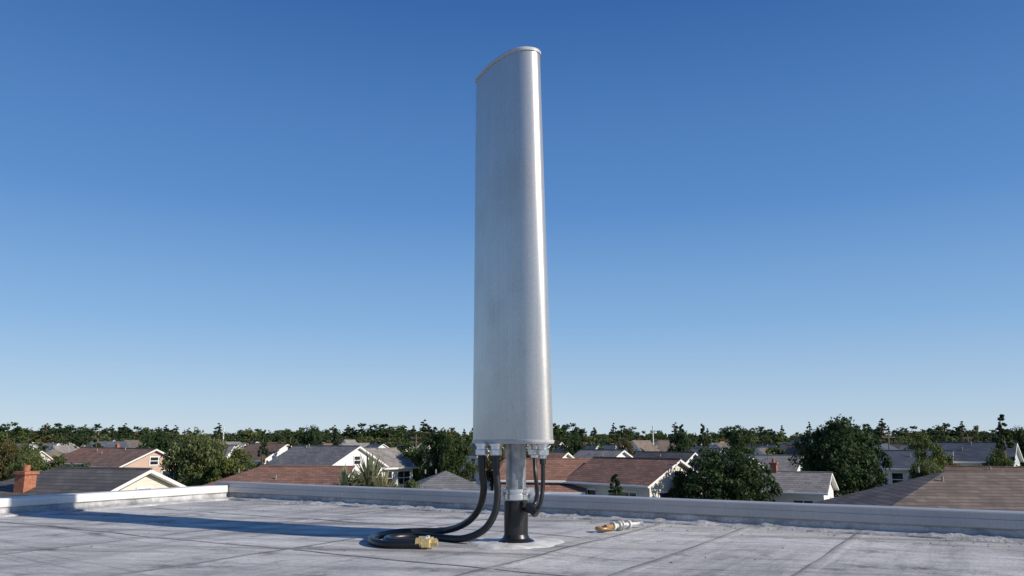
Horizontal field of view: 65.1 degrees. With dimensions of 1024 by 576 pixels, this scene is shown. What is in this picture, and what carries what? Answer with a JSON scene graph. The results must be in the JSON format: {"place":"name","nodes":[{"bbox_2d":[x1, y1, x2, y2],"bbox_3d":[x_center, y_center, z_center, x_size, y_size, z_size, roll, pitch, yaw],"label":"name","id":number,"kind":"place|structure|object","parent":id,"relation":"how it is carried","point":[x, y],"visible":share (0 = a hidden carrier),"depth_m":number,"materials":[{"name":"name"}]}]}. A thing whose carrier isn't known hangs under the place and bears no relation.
{"place":"outdoors","nodes":[
{"label":"outdoors","id":0,"kind":"place"},
{"bbox_2d":[47,445,75,453],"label":"suburban house","id":1,"kind":"structure","parent":0,"point":[65,449],"depth_m":189.50,"materials":[{"name":"white"}]},
{"bbox_2d":[125,440,140,447],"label":"suburban house","id":2,"kind":"structure","parent":0,"point":[133,443],"depth_m":230.35,"materials":[{"name":"white"}]},
{"bbox_2d":[118,475,173,490],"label":"walls","id":3,"kind":"structure","parent":0,"point":[149,480],"depth_m":37.93,"materials":[{"name":"beige"}]},
{"bbox_2d":[112,469,186,490],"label":"fascia","id":4,"kind":"structure","parent":3,"relation":"attached to","point":[163,478],"depth_m":38.08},
{"bbox_2d":[0,466,151,496],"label":"roof","id":5,"kind":"structure","parent":4,"relation":"on","point":[62,480],"depth_m":37.43,"materials":[{"name":"grey"}]},
{"bbox_2d":[13,465,39,492],"bbox_3d":[-22.539,9.199,37.077,0.760,1.970,0.760,-4,-11,20],"label":"chimney","id":6,"kind":"object","parent":5,"relation":"on","point":[25,479],"visible":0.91,"depth_m":36.90,"materials":[{"name":"brick"}]},
{"bbox_2d":[124,451,175,473],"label":"walls","id":7,"kind":"structure","parent":0,"point":[142,462],"depth_m":79.49,"materials":[{"name":"paint"}]},
{"bbox_2d":[90,449,168,466],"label":"fascia","id":8,"kind":"structure","parent":7,"relation":"attached to","point":[159,451],"depth_m":79.40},
{"bbox_2d":[85,448,156,466],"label":"roof","id":9,"kind":"structure","parent":8,"relation":"attached to","point":[118,457],"depth_m":80.66,"materials":[{"name":"brown"}]},
{"bbox_2d":[150,457,172,476],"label":"window glass","id":10,"kind":"object","parent":7,"relation":"in","point":[153,460],"visible":0.06,"depth_m":80.20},
{"bbox_2d":[334,449,381,474],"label":"walls","id":11,"kind":"structure","parent":0,"point":[348,460],"depth_m":75.59,"materials":[{"name":"white"}]},
{"bbox_2d":[332,447,388,466],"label":"fascia","id":12,"kind":"structure","parent":11,"relation":"attached to","point":[367,452],"depth_m":76.44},
{"bbox_2d":[264,445,360,465],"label":"roof","id":13,"kind":"structure","parent":12,"relation":"on","point":[324,455],"depth_m":76.79,"materials":[{"name":"grey"}]},
{"bbox_2d":[461,443,488,478],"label":"suburban house","id":14,"kind":"structure","parent":0,"point":[473,457],"depth_m":148.10,"materials":[{"name":"beige"}]},
{"bbox_2d":[0,0,1023,437],"label":"sky","id":15,"kind":"structure","parent":0,"point":[238,215],"materials":[{"name":"blue"}]},
{"bbox_2d":[608,474,625,495],"bbox_3d":[7.013,14.971,54.035,2.615,4.879,2.595,-7,-13,32],"label":"conifer tree","id":16,"kind":"object","parent":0,"point":[617,488],"visible":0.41,"depth_m":54.19,"materials":[{"name":"green plant"}]},
{"bbox_2d":[572,464,703,497],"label":"walls","id":17,"kind":"structure","parent":0,"point":[664,483],"depth_m":56.68,"materials":[{"name":"beige"}]},
{"bbox_2d":[586,471,680,497],"bbox_3d":[9.300,15.036,60.252,6.240,2.705,8.040,9,-14,-39],"label":"window glass","id":18,"kind":"object","parent":17,"relation":"in","point":[593,492],"visible":0.12,"depth_m":56.89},
{"bbox_2d":[564,460,708,487],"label":"fascia","id":19,"kind":"structure","parent":17,"relation":"attached to","point":[684,464],"depth_m":57.42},
{"bbox_2d":[566,457,680,485],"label":"roof","id":20,"kind":"structure","parent":19,"relation":"on","point":[638,471],"depth_m":59.19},
{"bbox_2d":[625,440,658,452],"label":"suburban house","id":21,"kind":"structure","parent":0,"point":[644,445],"depth_m":121.90,"materials":[{"name":"white"}]},
{"bbox_2d":[467,479,879,496],"bbox_3d":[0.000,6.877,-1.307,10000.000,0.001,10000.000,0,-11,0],"label":"ground","id":22,"kind":"structure","parent":0,"point":[472,480],"depth_m":123.69,"materials":[{"name":"green plant"}]},
{"bbox_2d":[0,431,18,461],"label":"broadleaf tree","id":23,"kind":"object","parent":22,"relation":"on","point":[2,437],"visible":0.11,"depth_m":88.64,"materials":[{"name":"green plant"}]},
{"bbox_2d":[0,439,23,480],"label":"broadleaf tree","id":24,"kind":"object","parent":22,"relation":"on","point":[6,446],"visible":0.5,"depth_m":82.09,"materials":[{"name":"green plant"}]},
{"bbox_2d":[3,443,40,480],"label":"broadleaf tree","id":25,"kind":"object","parent":22,"relation":"on","point":[21,452],"visible":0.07,"depth_m":77.68,"materials":[{"name":"green plant"}]},
{"bbox_2d":[3,449,48,478],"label":"broadleaf tree","id":26,"kind":"object","parent":22,"relation":"on","point":[35,462],"visible":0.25,"depth_m":72.69,"materials":[{"name":"green plant"}]},
{"bbox_2d":[39,454,89,470],"bbox_3d":[-35.926,16.332,64.097,4.200,6.010,4.299,5,-12,-26],"label":"broadleaf tree","id":27,"kind":"object","parent":22,"relation":"on","point":[61,460],"visible":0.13,"depth_m":64.35,"materials":[{"name":"green plant"}]},
{"bbox_2d":[88,441,128,447],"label":"suburban house","id":28,"kind":"structure","parent":22,"relation":"on","point":[113,443],"depth_m":153.38,"materials":[{"name":"beige"}]},
{"bbox_2d":[142,427,174,452],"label":"broadleaf tree","id":29,"kind":"object","parent":22,"relation":"on","point":[160,442],"visible":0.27,"depth_m":94.70,"materials":[{"name":"green plant"}]},
{"bbox_2d":[158,434,191,485],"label":"broadleaf tree","id":30,"kind":"object","parent":22,"relation":"on","point":[167,463],"visible":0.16,"depth_m":71.72,"materials":[{"name":"green plant"}]},
{"bbox_2d":[168,427,228,485],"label":"broadleaf tree","id":31,"kind":"object","parent":22,"relation":"on","point":[199,461],"visible":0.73,"depth_m":67.42,"materials":[{"name":"green plant"}]},
{"bbox_2d":[202,445,259,484],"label":"broadleaf tree","id":32,"kind":"object","parent":22,"relation":"on","point":[230,465],"visible":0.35,"depth_m":65.84,"materials":[{"name":"green plant"}]},
{"bbox_2d":[237,446,287,469],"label":"walls","id":33,"kind":"structure","parent":22,"relation":"on","point":[278,453],"depth_m":105.46,"materials":[{"name":"white"}]},
{"bbox_2d":[247,444,291,461],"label":"fascia","id":34,"kind":"structure","parent":33,"relation":"attached to","point":[273,453],"depth_m":104.95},
{"bbox_2d":[238,443,286,460],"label":"roof","id":35,"kind":"structure","parent":34,"relation":"on","point":[252,448],"depth_m":107.30,"materials":[{"name":"brown"}]},
{"bbox_2d":[257,430,268,465],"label":"conifer tree","id":36,"kind":"object","parent":22,"relation":"on","point":[263,448],"visible":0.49,"depth_m":90.10,"materials":[{"name":"green plant"}]},
{"bbox_2d":[299,424,323,444],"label":"broadleaf tree","id":37,"kind":"object","parent":22,"relation":"on","point":[309,437],"visible":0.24,"depth_m":98.01,"materials":[{"name":"green plant"}]},
{"bbox_2d":[325,464,362,485],"bbox_3d":[-9.334,12.778,45.326,3.329,5.841,3.354,0,-11,0],"label":"fan palm","id":38,"kind":"object","parent":22,"relation":"on","point":[345,481],"visible":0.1,"depth_m":45.51,"materials":[{"name":"green plant"}]},
{"bbox_2d":[351,452,387,486],"bbox_3d":[-8.231,12.527,45.934,3.652,6.565,3.842,-2,-11,12],"label":"fan palm","id":39,"kind":"object","parent":22,"relation":"on","point":[369,469],"visible":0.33,"depth_m":45.98,"materials":[{"name":"green plant"}]},
{"bbox_2d":[371,470,399,487],"bbox_3d":[-7.146,12.753,44.394,3.207,5.540,3.418,0,-11,0],"label":"fan palm","id":40,"kind":"object","parent":22,"relation":"on","point":[382,481],"visible":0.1,"depth_m":44.58,"materials":[{"name":"green plant"}]},
{"bbox_2d":[382,469,412,487],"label":"walls","id":41,"kind":"structure","parent":22,"relation":"on","point":[395,474],"depth_m":81.28,"materials":[{"name":"white"}]},
{"bbox_2d":[386,471,409,484],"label":"window glass","id":42,"kind":"object","parent":41,"relation":"in","point":[403,474],"visible":0.11,"depth_m":81.93,"materials":[{"name":"glass"}]},
{"bbox_2d":[382,467,418,469],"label":"fascia","id":43,"kind":"structure","parent":41,"relation":"attached to","point":[400,468],"depth_m":81.38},
{"bbox_2d":[364,448,417,467],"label":"roof","id":44,"kind":"structure","parent":43,"relation":"on","point":[393,457],"depth_m":82.74,"materials":[{"name":"grey"}]},
{"bbox_2d":[391,479,421,487],"bbox_3d":[-7.037,15.250,54.243,3.486,4.533,3.437,5,-12,-25],"label":"garden shrub","id":45,"kind":"object","parent":22,"relation":"on","point":[409,484],"visible":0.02,"depth_m":54.63,"materials":[{"name":"green plant"}]},
{"bbox_2d":[395,439,431,481],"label":"broadleaf tree","id":46,"kind":"object","parent":22,"relation":"on","point":[411,453],"visible":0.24,"depth_m":85.71,"materials":[{"name":"green plant"}]},
{"bbox_2d":[413,427,456,479],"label":"broadleaf tree","id":47,"kind":"object","parent":22,"relation":"on","point":[437,440],"visible":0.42,"depth_m":81.72,"materials":[{"name":"green plant"}]},
{"bbox_2d":[438,433,477,480],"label":"broadleaf tree","id":48,"kind":"object","parent":22,"relation":"on","point":[460,451],"visible":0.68,"depth_m":78.60,"materials":[{"name":"green plant"}]},
{"bbox_2d":[477,445,505,490],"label":"broadleaf tree","id":49,"kind":"object","parent":22,"relation":"on","point":[489,474],"visible":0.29,"depth_m":89.23,"materials":[{"name":"green plant"}]},
{"bbox_2d":[0,418,1023,485],"bbox_3d":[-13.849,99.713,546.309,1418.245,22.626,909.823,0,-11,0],"label":"distant trees","id":50,"kind":"object","parent":22,"relation":"on","point":[47,433],"visible":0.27,"depth_m":548.44,"materials":[{"name":"green plant"}]},
{"bbox_2d":[561,431,586,455],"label":"broadleaf tree","id":51,"kind":"object","parent":22,"relation":"on","point":[576,445],"visible":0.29,"depth_m":97.54,"materials":[{"name":"green plant"}]},
{"bbox_2d":[617,438,638,455],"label":"broadleaf tree","id":52,"kind":"object","parent":22,"relation":"on","point":[629,447],"visible":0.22,"depth_m":97.13,"materials":[{"name":"green plant"}]},
{"bbox_2d":[667,429,694,451],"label":"broadleaf tree","id":53,"kind":"object","parent":22,"relation":"on","point":[685,444],"visible":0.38,"depth_m":98.88,"materials":[{"name":"green plant"}]},
{"bbox_2d":[666,467,705,498],"bbox_3d":[12.292,15.276,56.498,2.926,5.235,3.309,6,-12,-27],"label":"broadleaf tree","id":54,"kind":"object","parent":22,"relation":"on","point":[678,490],"visible":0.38,"depth_m":56.44,"materials":[{"name":"green plant"}]},
{"bbox_2d":[698,424,708,454],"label":"conifer tree","id":55,"kind":"object","parent":22,"relation":"on","point":[703,438],"visible":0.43,"depth_m":123.58,"materials":[{"name":"green plant"}]},
{"bbox_2d":[682,445,773,501],"bbox_3d":[14.283,14.211,54.973,6.618,6.805,5.852,-10,-15,43],"label":"broadleaf tree","id":56,"kind":"object","parent":22,"relation":"on","point":[713,470],"visible":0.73,"depth_m":54.45,"materials":[{"name":"green plant"}]},
{"bbox_2d":[727,426,758,453],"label":"broadleaf tree","id":57,"kind":"object","parent":22,"relation":"on","point":[737,441],"visible":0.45,"depth_m":115.44,"materials":[{"name":"green plant"}]},
{"bbox_2d":[722,455,782,501],"bbox_3d":[16.858,14.766,56.261,4.226,6.177,4.780,-4,-11,19],"label":"broadleaf tree","id":58,"kind":"object","parent":22,"relation":"on","point":[773,487],"visible":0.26,"depth_m":55.67,"materials":[{"name":"green plant"}]},
{"bbox_2d":[788,430,826,470],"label":"broadleaf tree","id":59,"kind":"object","parent":22,"relation":"on","point":[805,451],"visible":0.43,"depth_m":71.33,"materials":[{"name":"green plant"}]},
{"bbox_2d":[808,414,879,496],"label":"broadleaf tree","id":60,"kind":"object","parent":22,"relation":"on","point":[850,475],"visible":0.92,"depth_m":68.43,"materials":[{"name":"green plant"}]},
{"bbox_2d":[846,424,893,490],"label":"broadleaf tree","id":61,"kind":"object","parent":22,"relation":"on","point":[880,478],"visible":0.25,"depth_m":70.76,"materials":[{"name":"green plant"}]},
{"bbox_2d":[903,430,931,449],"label":"broadleaf tree","id":62,"kind":"object","parent":22,"relation":"on","point":[923,443],"visible":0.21,"depth_m":98.10,"materials":[{"name":"green plant"}]},
{"bbox_2d":[906,454,943,478],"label":"broadleaf tree","id":63,"kind":"object","parent":22,"relation":"on","point":[926,467],"visible":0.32,"depth_m":67.36,"materials":[{"name":"green plant"}]},
{"bbox_2d":[912,440,960,477],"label":"broadleaf tree","id":64,"kind":"object","parent":22,"relation":"on","point":[938,456],"visible":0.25,"depth_m":73.76,"materials":[{"name":"green plant"}]},
{"bbox_2d":[955,452,1019,465],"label":"walls","id":65,"kind":"structure","parent":22,"relation":"on","point":[1017,461],"depth_m":79.89,"materials":[{"name":"white"}]},
{"bbox_2d":[954,443,1023,462],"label":"fascia","id":66,"kind":"structure","parent":65,"relation":"attached to","point":[1019,454],"depth_m":80.66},
{"bbox_2d":[931,442,1016,461],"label":"roof","id":67,"kind":"structure","parent":66,"relation":"on","point":[975,452],"depth_m":80.91,"materials":[{"name":"stone"}]},
{"bbox_2d":[979,446,1021,465],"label":"broadleaf tree","id":68,"kind":"object","parent":22,"relation":"on","point":[996,458],"visible":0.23,"depth_m":71.10,"materials":[{"name":"green plant"}]},
{"bbox_2d":[995,414,1015,460],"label":"cypress tree","id":69,"kind":"object","parent":22,"relation":"on","point":[1002,433],"visible":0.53,"depth_m":75.57,"materials":[{"name":"green plant"}]},
{"bbox_2d":[1005,425,1023,465],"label":"broadleaf tree","id":70,"kind":"object","parent":22,"relation":"on","point":[1019,433],"visible":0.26,"depth_m":86.25,"materials":[{"name":"green plant"}]},
{"bbox_2d":[658,440,690,450],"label":"suburban house","id":71,"kind":"structure","parent":0,"point":[663,445],"depth_m":162.44,"materials":[{"name":"white"}]},
{"bbox_2d":[761,484,833,502],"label":"walls","id":72,"kind":"structure","parent":0,"point":[789,498],"depth_m":57.52,"materials":[{"name":"white"}]},
{"bbox_2d":[746,473,838,494],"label":"fascia","id":73,"kind":"structure","parent":72,"relation":"attached to","point":[833,483],"depth_m":57.16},
{"bbox_2d":[752,471,831,492],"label":"roof","id":74,"kind":"structure","parent":73,"relation":"on","point":[806,481],"depth_m":58.48,"materials":[{"name":"grey"}]},
{"bbox_2d":[883,470,909,484],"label":"walls","id":75,"kind":"structure","parent":0,"point":[906,474],"depth_m":80.36,"materials":[{"name":"white"}]},
{"bbox_2d":[880,453,953,469],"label":"fascia","id":76,"kind":"structure","parent":75,"relation":"attached to","point":[903,469],"depth_m":79.97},
{"bbox_2d":[879,450,953,468],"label":"roof","id":77,"kind":"structure","parent":76,"relation":"on","point":[902,459],"depth_m":81.30,"materials":[{"name":"stone"}]},
{"bbox_3d":[-5.000,14.862,60.285,8.700,1.891,9.144,2,-11,-10],"label":"fascia","id":78,"kind":"object","parent":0,"visible":0},
{"bbox_2d":[401,471,490,490],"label":"roof","id":79,"kind":"structure","parent":78,"relation":"attached to","point":[446,480],"depth_m":58.48,"materials":[{"name":"grey"}]},
{"bbox_3d":[25.000,10.930,42.201,15.700,2.218,12.144,-2,-11,8],"label":"fascia","id":80,"kind":"object","parent":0,"visible":0},
{"bbox_2d":[814,469,1023,510],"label":"roof","id":81,"kind":"structure","parent":80,"relation":"attached to","point":[981,489],"depth_m":40.67,"materials":[{"name":"beige"}]},
{"bbox_3d":[37.500,14.822,62.329,6.700,1.770,7.144,-6,-12,29],"label":"fascia","id":82,"kind":"object","parent":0,"visible":0},
{"bbox_2d":[944,465,1023,470],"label":"roof","id":83,"kind":"structure","parent":82,"relation":"attached to","point":[986,467],"depth_m":62.54,"materials":[{"name":"brown"}]},
{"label":"fascia","id":84,"kind":"object","parent":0,"visible":0},
{"bbox_2d":[744,454,802,470],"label":"roof","id":85,"kind":"structure","parent":84,"relation":"attached to","point":[784,464],"depth_m":82.48,"materials":[{"name":"grey"}]},
{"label":"fascia","id":86,"kind":"object","parent":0,"visible":0},
{"bbox_2d":[633,451,695,462],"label":"roof","id":87,"kind":"structure","parent":86,"relation":"attached to","point":[685,457],"depth_m":85.62,"materials":[{"name":"grey"}]},
{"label":"walls","id":88,"kind":"object","parent":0,"visible":0},
{"bbox_2d":[0,500,1023,575],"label":"roof deck","id":89,"kind":"structure","parent":88,"relation":"on","point":[781,553],"depth_m":3.74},
{"bbox_2d":[0,492,229,516],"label":"side flashing","id":90,"kind":"object","parent":89,"relation":"on","point":[63,508],"visible":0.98,"depth_m":6.01,"materials":[{"name":"metal"}]},
{"bbox_2d":[415,535,437,547],"bbox_3d":[-0.395,1.192,3.773,0.100,0.048,0.110,-1,-11,6],"label":"brass cable terminal","id":91,"kind":"object","parent":89,"relation":"on","point":[427,541],"visible":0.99,"depth_m":3.73,"materials":[{"name":"metal"}]},
{"bbox_2d":[368,456,486,547],"bbox_3d":[-0.479,1.064,4.066,0.533,0.424,0.596,6,-12,-28],"label":"coaxial cable","id":92,"kind":"object","parent":89,"relation":"on","point":[373,539],"visible":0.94,"depth_m":3.97,"materials":[{"name":"black rubber"}]},
{"bbox_2d":[1,504,855,575],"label":"seam dirt lines","id":93,"kind":"object","parent":89,"relation":"on","point":[799,571],"visible":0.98,"depth_m":3.81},
{"bbox_2d":[0,504,866,575],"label":"membrane seams","id":94,"kind":"object","parent":89,"relation":"on","point":[824,561],"visible":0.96,"depth_m":3.78,"materials":[{"name":"rubber"}]},
{"bbox_2d":[383,456,500,542],"bbox_3d":[-0.370,1.036,3.920,0.577,0.423,0.292,-6,-12,28],"label":"coaxial cable","id":95,"kind":"object","parent":89,"relation":"on","point":[484,528],"visible":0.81,"depth_m":3.91,"materials":[{"name":"black rubber"}]},
{"bbox_2d":[469,444,564,548],"bbox_3d":[0.016,1.028,3.997,0.473,0.493,0.484,-5,-12,26],"label":"antenna mast","id":96,"kind":"object","parent":89,"relation":"on","point":[516,493],"visible":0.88,"depth_m":3.94,"materials":[{"name":"metal"}]},
{"bbox_2d":[472,46,553,458],"bbox_3d":[-0.003,-0.176,4.216,0.413,2.095,0.528,0,-11,0],"label":"panel antenna","id":97,"kind":"object","parent":96,"relation":"attached to","point":[512,396],"visible":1,"depth_m":4.04,"materials":[{"name":"plastic"}]},
{"bbox_2d":[523,456,545,516],"bbox_3d":[0.098,0.980,3.980,0.102,0.293,0.221,2,-11,-13],"label":"jumper cable","id":98,"kind":"object","parent":96,"relation":"attached to","point":[531,509],"visible":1,"depth_m":3.91,"materials":[{"name":"black rubber"}]},
{"bbox_2d":[595,520,643,530],"bbox_3d":[0.620,1.342,4.527,0.402,0.052,0.084,9,-14,-39],"label":"loose cable coupler","id":99,"kind":"object","parent":89,"relation":"on","point":[621,525],"visible":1,"depth_m":4.51,"materials":[{"name":"silver metal"}]},
{"bbox_2d":[225,492,1023,542],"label":"back flashing","id":100,"kind":"object","parent":89,"relation":"on","point":[979,534],"visible":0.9,"depth_m":4.87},
{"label":"parapet walls","id":101,"kind":"object","parent":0,"visible":0},
{"bbox_2d":[0,485,227,507],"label":"side coping","id":102,"kind":"object","parent":101,"relation":"attached to","point":[20,501],"visible":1,"depth_m":6.06,"materials":[{"name":"metal"}]},
{"bbox_2d":[215,481,1023,530],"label":"back coping","id":103,"kind":"object","parent":101,"relation":"on","point":[974,518],"visible":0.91,"depth_m":4.90,"materials":[{"name":"metal"}]},
{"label":"walls","id":104,"kind":"object","parent":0,"visible":0},
{"bbox_3d":[-17.000,13.879,57.418,11.700,2.151,9.644,-1,-11,6],"label":"fascia","id":105,"kind":"object","parent":104,"relation":"attached to","visible":0},
{"bbox_2d":[202,465,354,485],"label":"roof","id":106,"kind":"structure","parent":105,"relation":"attached to","point":[305,474],"depth_m":56.10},
{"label":"walls","id":107,"kind":"object","parent":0,"visible":0},
{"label":"fascia","id":108,"kind":"object","parent":107,"relation":"attached to","visible":0},
{"bbox_2d":[45,447,126,463],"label":"roof","id":109,"kind":"structure","parent":108,"relation":"on","point":[84,454],"depth_m":88.73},
{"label":"walls","id":110,"kind":"object","parent":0,"visible":0},
{"bbox_2d":[500,480,585,494],"bbox_3d":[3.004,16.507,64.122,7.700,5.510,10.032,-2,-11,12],"label":"fascia","id":111,"kind":"structure","parent":110,"relation":"attached to","point":[558,481],"depth_m":61.02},
{"bbox_2d":[493,458,591,491],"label":"roof","id":112,"kind":"structure","parent":111,"relation":"on","point":[561,469],"depth_m":62.97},
{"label":"walls","id":113,"kind":"object","parent":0,"visible":0},
{"bbox_2d":[491,452,573,470],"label":"fascia","id":114,"kind":"structure","parent":113,"relation":"attached to","point":[568,454],"depth_m":85.07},
{"bbox_2d":[499,451,567,469],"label":"roof","id":115,"kind":"structure","parent":114,"relation":"on","point":[556,454],"depth_m":85.28,"materials":[{"name":"grey"}]},
{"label":"walls","id":116,"kind":"object","parent":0,"visible":0},
{"bbox_2d":[617,450,632,456],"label":"fascia","id":117,"kind":"structure","parent":116,"relation":"attached to","point":[626,453],"depth_m":86.92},
{"bbox_2d":[573,449,624,457],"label":"roof","id":118,"kind":"structure","parent":117,"relation":"attached to","point":[586,453],"depth_m":88.71,"materials":[{"name":"grey"}]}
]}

